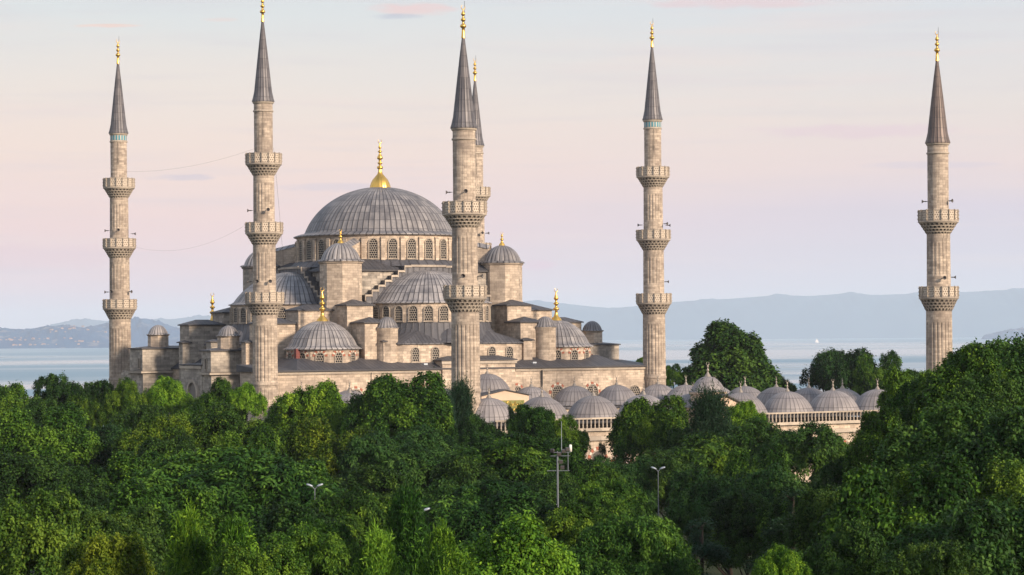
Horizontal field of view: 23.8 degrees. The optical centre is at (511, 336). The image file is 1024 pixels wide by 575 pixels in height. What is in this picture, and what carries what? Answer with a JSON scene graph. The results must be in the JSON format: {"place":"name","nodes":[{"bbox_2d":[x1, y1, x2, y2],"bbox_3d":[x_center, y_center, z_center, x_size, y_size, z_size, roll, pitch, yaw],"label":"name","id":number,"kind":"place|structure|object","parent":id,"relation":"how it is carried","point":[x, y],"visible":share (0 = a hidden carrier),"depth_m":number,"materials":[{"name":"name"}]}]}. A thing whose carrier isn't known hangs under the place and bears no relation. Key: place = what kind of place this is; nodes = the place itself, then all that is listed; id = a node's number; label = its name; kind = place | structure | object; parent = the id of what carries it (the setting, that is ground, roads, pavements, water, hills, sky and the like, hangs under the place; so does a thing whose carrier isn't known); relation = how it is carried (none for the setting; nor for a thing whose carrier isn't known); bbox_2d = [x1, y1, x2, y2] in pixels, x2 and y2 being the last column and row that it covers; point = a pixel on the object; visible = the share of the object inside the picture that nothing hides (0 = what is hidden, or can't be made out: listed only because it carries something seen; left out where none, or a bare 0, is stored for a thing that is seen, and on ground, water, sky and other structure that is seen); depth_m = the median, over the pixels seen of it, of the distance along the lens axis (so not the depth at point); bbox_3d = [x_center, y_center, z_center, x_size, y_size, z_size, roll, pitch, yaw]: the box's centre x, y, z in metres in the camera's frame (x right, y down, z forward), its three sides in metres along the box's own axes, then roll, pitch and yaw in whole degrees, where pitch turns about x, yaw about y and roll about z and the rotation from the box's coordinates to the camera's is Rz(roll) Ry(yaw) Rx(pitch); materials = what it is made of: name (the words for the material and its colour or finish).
{"place":"outdoors","nodes":[
{"label":"outdoors","id":0,"kind":"place"},
{"bbox_2d":[0,324,108,348],"bbox_3d":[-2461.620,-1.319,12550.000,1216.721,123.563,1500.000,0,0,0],"label":"island hills","id":1,"kind":"structure","parent":0,"point":[88,337],"depth_m":12032.46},
{"bbox_2d":[50,315,210,327],"bbox_3d":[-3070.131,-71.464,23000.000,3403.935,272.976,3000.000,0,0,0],"label":"hills behind island","id":2,"kind":"structure","parent":0,"point":[85,322],"depth_m":22594.58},
{"bbox_2d":[85,316,179,346],"bbox_3d":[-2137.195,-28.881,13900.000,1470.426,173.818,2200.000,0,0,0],"label":"wooded hill","id":3,"kind":"structure","parent":0,"point":[140,328],"depth_m":13286.11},
{"bbox_2d":[30,450,752,574],"bbox_3d":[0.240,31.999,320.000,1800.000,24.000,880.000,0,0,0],"label":"ground","id":4,"kind":"structure","parent":0,"point":[718,572],"depth_m":206.96,"materials":[{"name":"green plant"}]},
{"bbox_2d":[0,381,41,418],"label":"broadleaf tree","id":5,"kind":"object","parent":4,"relation":"on","point":[13,395],"visible":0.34,"depth_m":298.52,"materials":[{"name":"green plant"}]},
{"bbox_2d":[0,451,87,506],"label":"broadleaf tree","id":6,"kind":"object","parent":4,"relation":"on","point":[22,475],"visible":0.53,"depth_m":186.26,"materials":[{"name":"green plant"}]},
{"bbox_2d":[0,401,106,471],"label":"broadleaf tree","id":7,"kind":"object","parent":4,"relation":"on","point":[60,435],"visible":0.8,"depth_m":237.43,"materials":[{"name":"green plant"}]},
{"bbox_2d":[31,370,79,407],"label":"broadleaf tree","id":8,"kind":"object","parent":4,"relation":"on","point":[54,385],"visible":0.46,"depth_m":303.60,"materials":[{"name":"green plant"}]},
{"bbox_2d":[22,476,104,574],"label":"broadleaf tree","id":9,"kind":"object","parent":4,"relation":"on","point":[86,500],"visible":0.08,"depth_m":154.29,"materials":[{"name":"green plant"}]},
{"bbox_2d":[0,483,128,574],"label":"broadleaf tree","id":10,"kind":"object","parent":4,"relation":"on","point":[29,540],"visible":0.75,"depth_m":123.32,"materials":[{"name":"green plant"}]},
{"bbox_2d":[50,463,117,513],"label":"broadleaf tree","id":11,"kind":"object","parent":4,"relation":"on","point":[99,491],"visible":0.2,"depth_m":183.58,"materials":[{"name":"green plant"}]},
{"bbox_2d":[65,395,107,428],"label":"broadleaf tree","id":12,"kind":"object","parent":4,"relation":"on","point":[96,414],"visible":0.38,"depth_m":289.18,"materials":[{"name":"green plant"}]},
{"bbox_2d":[68,379,113,408],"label":"broadleaf tree","id":13,"kind":"object","parent":4,"relation":"on","point":[90,389],"visible":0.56,"depth_m":300.52,"materials":[{"name":"green plant"}]},
{"bbox_2d":[74,422,131,466],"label":"broadleaf tree","id":14,"kind":"object","parent":4,"relation":"on","point":[107,434],"visible":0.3,"depth_m":241.11,"materials":[{"name":"green plant"}]},
{"bbox_2d":[57,529,157,574],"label":"broadleaf tree","id":15,"kind":"object","parent":4,"relation":"on","point":[118,553],"visible":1,"depth_m":110.77,"materials":[{"name":"green plant"}]},
{"bbox_2d":[102,40,136,389],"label":"minaret","id":16,"kind":"object","parent":4,"relation":"on","point":[119,306],"visible":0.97,"depth_m":385.70,"materials":[{"name":"stone"}]},
{"bbox_2d":[77,503,167,574],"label":"broadleaf tree","id":17,"kind":"object","parent":4,"relation":"on","point":[140,519],"visible":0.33,"depth_m":129.08,"materials":[{"name":"green plant"}]},
{"bbox_2d":[101,376,148,424],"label":"broadleaf tree","id":18,"kind":"object","parent":4,"relation":"on","point":[125,394],"visible":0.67,"depth_m":298.20,"materials":[{"name":"green plant"}]},
{"bbox_2d":[88,447,175,489],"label":"broadleaf tree","id":19,"kind":"object","parent":4,"relation":"on","point":[121,467],"visible":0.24,"depth_m":192.15,"materials":[{"name":"green plant"}]},
{"bbox_2d":[108,404,168,438],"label":"broadleaf tree","id":20,"kind":"object","parent":4,"relation":"on","point":[127,419],"visible":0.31,"depth_m":268.80,"materials":[{"name":"green plant"}]},
{"bbox_2d":[110,412,203,459],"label":"broadleaf tree","id":21,"kind":"object","parent":4,"relation":"on","point":[161,426],"visible":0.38,"depth_m":232.03,"materials":[{"name":"green plant"}]},
{"bbox_2d":[105,477,226,559],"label":"broadleaf tree","id":22,"kind":"object","parent":4,"relation":"on","point":[204,502],"visible":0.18,"depth_m":139.50,"materials":[{"name":"green plant"}]},
{"bbox_2d":[143,374,191,417],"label":"broadleaf tree","id":23,"kind":"object","parent":4,"relation":"on","point":[167,393],"visible":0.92,"depth_m":301.06,"materials":[{"name":"green plant"}]},
{"bbox_2d":[136,434,205,465],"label":"broadleaf tree","id":24,"kind":"object","parent":4,"relation":"on","point":[176,446],"visible":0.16,"depth_m":203.88,"materials":[{"name":"green plant"}]},
{"bbox_2d":[162,497,216,574],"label":"cypress tree","id":25,"kind":"object","parent":4,"relation":"on","point":[189,551],"visible":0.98,"depth_m":107.26,"materials":[{"name":"green plant"}]},
{"bbox_2d":[177,399,262,450],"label":"broadleaf tree","id":26,"kind":"object","parent":4,"relation":"on","point":[211,424],"visible":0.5,"depth_m":235.17,"materials":[{"name":"green plant"}]},
{"bbox_2d":[198,376,247,422],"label":"broadleaf tree","id":27,"kind":"object","parent":4,"relation":"on","point":[223,388],"visible":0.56,"depth_m":290.23,"materials":[{"name":"green plant"}]},
{"bbox_2d":[104,445,344,521],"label":"broadleaf tree","id":28,"kind":"object","parent":4,"relation":"on","point":[227,474],"visible":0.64,"depth_m":171.79,"materials":[{"name":"green plant"}]},
{"bbox_2d":[202,507,260,573],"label":"cypress tree","id":29,"kind":"object","parent":4,"relation":"on","point":[235,531],"visible":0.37,"depth_m":104.65,"materials":[{"name":"green plant"}]},
{"bbox_2d":[226,382,268,418],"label":"broadleaf tree","id":30,"kind":"object","parent":4,"relation":"on","point":[243,397],"visible":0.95,"depth_m":289.00,"materials":[{"name":"green plant"}]},
{"bbox_2d":[216,425,282,458],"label":"broadleaf tree","id":31,"kind":"object","parent":4,"relation":"on","point":[266,436],"visible":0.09,"depth_m":209.30,"materials":[{"name":"green plant"}]},
{"bbox_2d":[210,539,310,574],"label":"broadleaf tree","id":32,"kind":"object","parent":4,"relation":"on","point":[271,559],"visible":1,"depth_m":97.28,"materials":[{"name":"green plant"}]},
{"bbox_2d":[244,0,284,420],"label":"minaret","id":33,"kind":"object","parent":4,"relation":"on","point":[264,300],"visible":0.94,"depth_m":335.69,"materials":[{"name":"stone"}]},
{"bbox_2d":[212,495,331,574],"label":"broadleaf tree","id":34,"kind":"object","parent":4,"relation":"on","point":[282,518],"visible":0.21,"depth_m":137.09,"materials":[{"name":"green plant"}]},
{"bbox_2d":[267,378,349,437],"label":"broadleaf tree","id":35,"kind":"object","parent":4,"relation":"on","point":[317,401],"visible":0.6,"depth_m":269.61,"materials":[{"name":"green plant"}]},
{"bbox_2d":[258,512,364,574],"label":"broadleaf tree","id":36,"kind":"object","parent":4,"relation":"on","point":[327,548],"visible":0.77,"depth_m":118.80,"materials":[{"name":"green plant"}]},
{"bbox_2d":[284,416,374,479],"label":"broadleaf tree","id":37,"kind":"object","parent":4,"relation":"on","point":[316,439],"visible":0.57,"depth_m":222.49,"materials":[{"name":"green plant"}]},
{"bbox_2d":[309,483,392,553],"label":"broadleaf tree","id":38,"kind":"object","parent":4,"relation":"on","point":[358,509],"visible":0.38,"depth_m":158.41,"materials":[{"name":"green plant"}]},
{"bbox_2d":[331,461,409,538],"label":"broadleaf tree","id":39,"kind":"object","parent":4,"relation":"on","point":[376,479],"visible":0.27,"depth_m":189.01,"materials":[{"name":"green plant"}]},
{"bbox_2d":[344,517,403,574],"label":"willow tree","id":40,"kind":"object","parent":4,"relation":"on","point":[378,555],"visible":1,"depth_m":101.79,"materials":[{"name":"green plant"}]},
{"bbox_2d":[121,140,646,428],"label":"mosque","id":41,"kind":"structure","parent":4,"relation":"on","point":[366,277],"depth_m":361.91,"materials":[{"name":"stone"}]},
{"bbox_2d":[335,422,456,502],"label":"broadleaf tree","id":42,"kind":"object","parent":4,"relation":"on","point":[419,455],"visible":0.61,"depth_m":208.34,"materials":[{"name":"green plant"}]},
{"bbox_2d":[342,369,459,441],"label":"broadleaf tree","id":43,"kind":"object","parent":4,"relation":"on","point":[400,406],"visible":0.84,"depth_m":256.02,"materials":[{"name":"green plant"}]},
{"bbox_2d":[382,477,430,574],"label":"cypress tree","id":44,"kind":"object","parent":4,"relation":"on","point":[405,521],"visible":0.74,"depth_m":117.13,"materials":[{"name":"green plant"}]},
{"bbox_2d":[417,514,474,574],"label":"willow tree","id":45,"kind":"object","parent":4,"relation":"on","point":[442,557],"visible":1,"depth_m":99.90,"materials":[{"name":"green plant"}]},
{"bbox_2d":[421,477,494,549],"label":"broadleaf tree","id":46,"kind":"object","parent":4,"relation":"on","point":[438,489],"visible":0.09,"depth_m":168.61,"materials":[{"name":"green plant"}]},
{"bbox_2d":[447,369,477,442],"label":"conifer","id":47,"kind":"object","parent":4,"relation":"on","point":[464,398],"visible":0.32,"depth_m":267.17,"materials":[{"name":"green plant"}]},
{"bbox_2d":[441,1,487,411],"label":"minaret","id":48,"kind":"object","parent":4,"relation":"on","point":[464,214],"visible":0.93,"depth_m":286.73,"materials":[{"name":"stone"}]},
{"bbox_2d":[429,453,503,486],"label":"broadleaf tree","id":49,"kind":"object","parent":4,"relation":"on","point":[460,470],"visible":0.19,"depth_m":193.93,"materials":[{"name":"green plant"}]},
{"bbox_2d":[456,413,499,446],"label":"broadleaf tree","id":50,"kind":"object","parent":4,"relation":"on","point":[470,423],"visible":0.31,"depth_m":248.87,"materials":[{"name":"green plant"}]},
{"bbox_2d":[472,58,491,247],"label":"minaret","id":51,"kind":"object","parent":4,"relation":"on","point":[483,193],"visible":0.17,"depth_m":416.01,"materials":[{"name":"stone"}]},
{"bbox_2d":[423,476,557,555],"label":"broadleaf tree","id":52,"kind":"object","parent":4,"relation":"on","point":[490,504],"visible":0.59,"depth_m":162.13,"materials":[{"name":"green plant"}]},
{"bbox_2d":[480,389,530,410],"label":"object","id":53,"kind":"object","parent":4,"relation":"on","point":[512,398],"visible":0.18,"depth_m":344.69,"materials":[{"name":"beige stone"}]},
{"bbox_2d":[440,429,586,485],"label":"broadleaf tree","id":54,"kind":"object","parent":4,"relation":"on","point":[509,456],"visible":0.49,"depth_m":206.17,"materials":[{"name":"green plant"}]},
{"bbox_2d":[459,506,579,574],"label":"broadleaf tree","id":55,"kind":"object","parent":4,"relation":"on","point":[522,545],"visible":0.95,"depth_m":103.06,"materials":[{"name":"green plant"}]},
{"bbox_2d":[506,402,557,446],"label":"broadleaf tree","id":56,"kind":"object","parent":4,"relation":"on","point":[536,421],"visible":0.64,"depth_m":246.38,"materials":[{"name":"green plant"}]},
{"bbox_2d":[526,469,595,505],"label":"broadleaf tree","id":57,"kind":"object","parent":4,"relation":"on","point":[547,491],"visible":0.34,"depth_m":198.55,"materials":[{"name":"green plant"}]},
{"bbox_2d":[546,414,590,453],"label":"broadleaf tree","id":58,"kind":"object","parent":4,"relation":"on","point":[575,434],"visible":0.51,"depth_m":246.15,"materials":[{"name":"green plant"}]},
{"bbox_2d":[263,363,884,487],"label":"courtyard arcade","id":59,"kind":"object","parent":4,"relation":"on","point":[841,409],"visible":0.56,"depth_m":310.97,"materials":[{"name":"stone"}]},
{"bbox_2d":[530,497,629,564],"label":"broadleaf tree","id":60,"kind":"object","parent":4,"relation":"on","point":[567,521],"visible":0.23,"depth_m":134.12,"materials":[{"name":"green plant"}]},
{"bbox_2d":[563,457,629,487],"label":"broadleaf tree","id":61,"kind":"object","parent":4,"relation":"on","point":[581,471],"visible":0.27,"depth_m":203.19,"materials":[{"name":"green plant"}]},
{"bbox_2d":[572,479,657,527],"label":"broadleaf tree","id":62,"kind":"object","parent":4,"relation":"on","point":[620,497],"visible":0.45,"depth_m":159.16,"materials":[{"name":"green plant"}]},
{"bbox_2d":[591,454,666,514],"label":"broadleaf tree","id":63,"kind":"object","parent":4,"relation":"on","point":[634,474],"visible":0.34,"depth_m":213.46,"materials":[{"name":"green plant"}]},
{"bbox_2d":[567,512,704,574],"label":"broadleaf tree","id":64,"kind":"object","parent":4,"relation":"on","point":[660,545],"visible":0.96,"depth_m":120.56,"materials":[{"name":"green plant"}]},
{"bbox_2d":[604,392,689,464],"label":"broadleaf tree","id":65,"kind":"object","parent":4,"relation":"on","point":[645,422],"visible":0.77,"depth_m":240.60,"materials":[{"name":"green plant"}]},
{"bbox_2d":[635,22,671,387],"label":"minaret","id":66,"kind":"object","parent":4,"relation":"on","point":[653,301],"visible":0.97,"depth_m":368.69,"materials":[{"name":"stone"}]},
{"bbox_2d":[633,446,721,518],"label":"broadleaf tree","id":67,"kind":"object","parent":4,"relation":"on","point":[671,462],"visible":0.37,"depth_m":213.20,"materials":[{"name":"green plant"}]},
{"bbox_2d":[656,428,733,506],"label":"broadleaf tree","id":68,"kind":"object","parent":4,"relation":"on","point":[709,449],"visible":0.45,"depth_m":218.40,"materials":[{"name":"green plant"}]},
{"bbox_2d":[683,515,732,574],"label":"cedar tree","id":69,"kind":"object","parent":4,"relation":"on","point":[702,550],"visible":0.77,"depth_m":137.74,"materials":[{"name":"green plant"}]},
{"bbox_2d":[680,377,741,540],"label":"conifer","id":70,"kind":"object","parent":4,"relation":"on","point":[711,411],"visible":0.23,"depth_m":230.97,"materials":[{"name":"green plant"}]},
{"bbox_2d":[684,362,739,421],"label":"gate pavilion","id":71,"kind":"structure","parent":4,"relation":"on","point":[707,379],"depth_m":299.91,"materials":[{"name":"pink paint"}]},
{"bbox_2d":[674,317,785,391],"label":"broadleaf tree","id":72,"kind":"object","parent":4,"relation":"on","point":[732,354],"visible":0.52,"depth_m":390.70,"materials":[{"name":"green plant"}]},
{"bbox_2d":[662,460,802,574],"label":"broadleaf tree","id":73,"kind":"object","parent":4,"relation":"on","point":[687,503],"visible":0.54,"depth_m":173.51,"materials":[{"name":"green plant"}]},
{"bbox_2d":[703,489,784,574],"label":"broadleaf tree","id":74,"kind":"object","parent":4,"relation":"on","point":[741,513],"visible":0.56,"depth_m":166.58,"materials":[{"name":"green plant"}]},
{"bbox_2d":[726,399,767,430],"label":"broadleaf tree","id":75,"kind":"object","parent":4,"relation":"on","point":[742,410],"visible":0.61,"depth_m":238.62,"materials":[{"name":"green plant"}]},
{"bbox_2d":[721,442,791,479],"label":"broadleaf tree","id":76,"kind":"object","parent":4,"relation":"on","point":[736,465],"visible":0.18,"depth_m":199.39,"materials":[{"name":"green plant"}]},
{"bbox_2d":[741,486,805,572],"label":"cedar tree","id":77,"kind":"object","parent":4,"relation":"on","point":[774,529],"visible":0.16,"depth_m":145.14,"materials":[{"name":"green plant"}]},
{"bbox_2d":[750,542,811,574],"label":"broadleaf tree","id":78,"kind":"object","parent":4,"relation":"on","point":[777,559],"visible":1,"depth_m":91.47,"materials":[{"name":"green plant"}]},
{"bbox_2d":[753,482,808,556],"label":"broadleaf tree","id":79,"kind":"object","parent":4,"relation":"on","point":[771,510],"visible":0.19,"depth_m":163.82,"materials":[{"name":"green plant"}]},
{"bbox_2d":[726,413,848,482],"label":"broadleaf tree","id":80,"kind":"object","parent":4,"relation":"on","point":[804,448],"visible":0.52,"depth_m":215.25,"materials":[{"name":"green plant"}]},
{"bbox_2d":[781,482,841,553],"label":"broadleaf tree","id":81,"kind":"object","parent":4,"relation":"on","point":[810,506],"visible":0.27,"depth_m":134.06,"materials":[{"name":"green plant"}]},
{"bbox_2d":[808,457,862,493],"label":"broadleaf tree","id":82,"kind":"object","parent":4,"relation":"on","point":[832,469],"visible":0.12,"depth_m":159.17,"materials":[{"name":"green plant"}]},
{"bbox_2d":[799,347,877,391],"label":"broadleaf tree","id":83,"kind":"object","parent":4,"relation":"on","point":[834,365],"visible":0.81,"depth_m":389.94,"materials":[{"name":"green plant"}]},
{"bbox_2d":[797,512,889,574],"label":"broadleaf tree","id":84,"kind":"object","parent":4,"relation":"on","point":[855,547],"visible":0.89,"depth_m":106.95,"materials":[{"name":"green plant"}]},
{"bbox_2d":[840,405,910,472],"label":"broadleaf tree","id":85,"kind":"object","parent":4,"relation":"on","point":[869,435],"visible":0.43,"depth_m":148.51,"materials":[{"name":"green plant"}]},
{"bbox_2d":[850,350,902,416],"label":"broadleaf tree","id":86,"kind":"object","parent":4,"relation":"on","point":[866,372],"visible":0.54,"depth_m":386.59,"materials":[{"name":"green plant"}]},
{"bbox_2d":[808,449,981,551],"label":"broadleaf tree","id":87,"kind":"object","parent":4,"relation":"on","point":[865,500],"visible":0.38,"depth_m":110.93,"materials":[{"name":"green plant"}]},
{"bbox_2d":[875,364,934,426],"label":"broadleaf tree","id":88,"kind":"object","parent":4,"relation":"on","point":[893,373],"visible":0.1,"depth_m":179.88,"materials":[{"name":"green plant"}]},
{"bbox_2d":[884,376,925,430],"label":"broadleaf tree","id":89,"kind":"object","parent":4,"relation":"on","point":[906,390],"visible":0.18,"depth_m":159.66,"materials":[{"name":"green plant"}]},
{"bbox_2d":[872,537,985,574],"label":"broadleaf tree","id":90,"kind":"object","parent":4,"relation":"on","point":[948,558],"visible":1,"depth_m":91.36,"materials":[{"name":"green plant"}]},
{"bbox_2d":[870,394,996,497],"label":"broadleaf tree","id":91,"kind":"object","parent":4,"relation":"on","point":[905,445],"visible":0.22,"depth_m":124.15,"materials":[{"name":"green plant"}]},
{"bbox_2d":[890,454,981,513],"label":"broadleaf tree","id":92,"kind":"object","parent":4,"relation":"on","point":[900,483],"visible":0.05,"depth_m":116.81,"materials":[{"name":"green plant"}]},
{"bbox_2d":[917,31,958,370],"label":"minaret","id":93,"kind":"object","parent":4,"relation":"on","point":[938,221],"visible":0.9,"depth_m":314.74,"materials":[{"name":"stone"}]},
{"bbox_2d":[879,490,1023,574],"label":"broadleaf tree","id":94,"kind":"object","parent":4,"relation":"on","point":[991,533],"visible":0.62,"depth_m":97.72,"materials":[{"name":"green plant"}]},
{"bbox_2d":[895,338,1023,429],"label":"broadleaf tree","id":95,"kind":"object","parent":4,"relation":"on","point":[978,358],"visible":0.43,"depth_m":147.90,"materials":[{"name":"green plant"}]},
{"bbox_2d":[932,398,1023,491],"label":"broadleaf tree","id":96,"kind":"object","parent":4,"relation":"on","point":[1004,440],"visible":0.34,"depth_m":119.24,"materials":[{"name":"green plant"}]},
{"bbox_2d":[933,369,1023,432],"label":"broadleaf tree","id":97,"kind":"object","parent":4,"relation":"on","point":[992,387],"visible":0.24,"depth_m":139.76,"materials":[{"name":"green plant"}]},
{"bbox_2d":[964,456,1023,556],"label":"broadleaf tree","id":98,"kind":"object","parent":4,"relation":"on","point":[1012,485],"visible":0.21,"depth_m":111.37,"materials":[{"name":"green plant"}]},
{"bbox_2d":[985,332,1023,401],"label":"broadleaf tree","id":99,"kind":"object","parent":4,"relation":"on","point":[1010,355],"visible":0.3,"depth_m":154.25,"materials":[{"name":"green plant"}]},
{"bbox_2d":[0,337,1021,416],"bbox_3d":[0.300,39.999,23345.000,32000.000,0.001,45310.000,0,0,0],"label":"sea","id":100,"kind":"structure","parent":0,"point":[789,358],"depth_m":5142.31,"materials":[{"name":"liquid"}]},
{"bbox_2d":[0,0,1023,328],"label":"sky","id":101,"kind":"structure","parent":0,"point":[794,132],"materials":[{"name":"pink"}]},
{"bbox_2d":[524,288,1023,339],"bbox_3d":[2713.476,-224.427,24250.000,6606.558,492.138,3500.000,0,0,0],"label":"hills across the sea","id":102,"kind":"structure","parent":0,"point":[861,315],"depth_m":23066.76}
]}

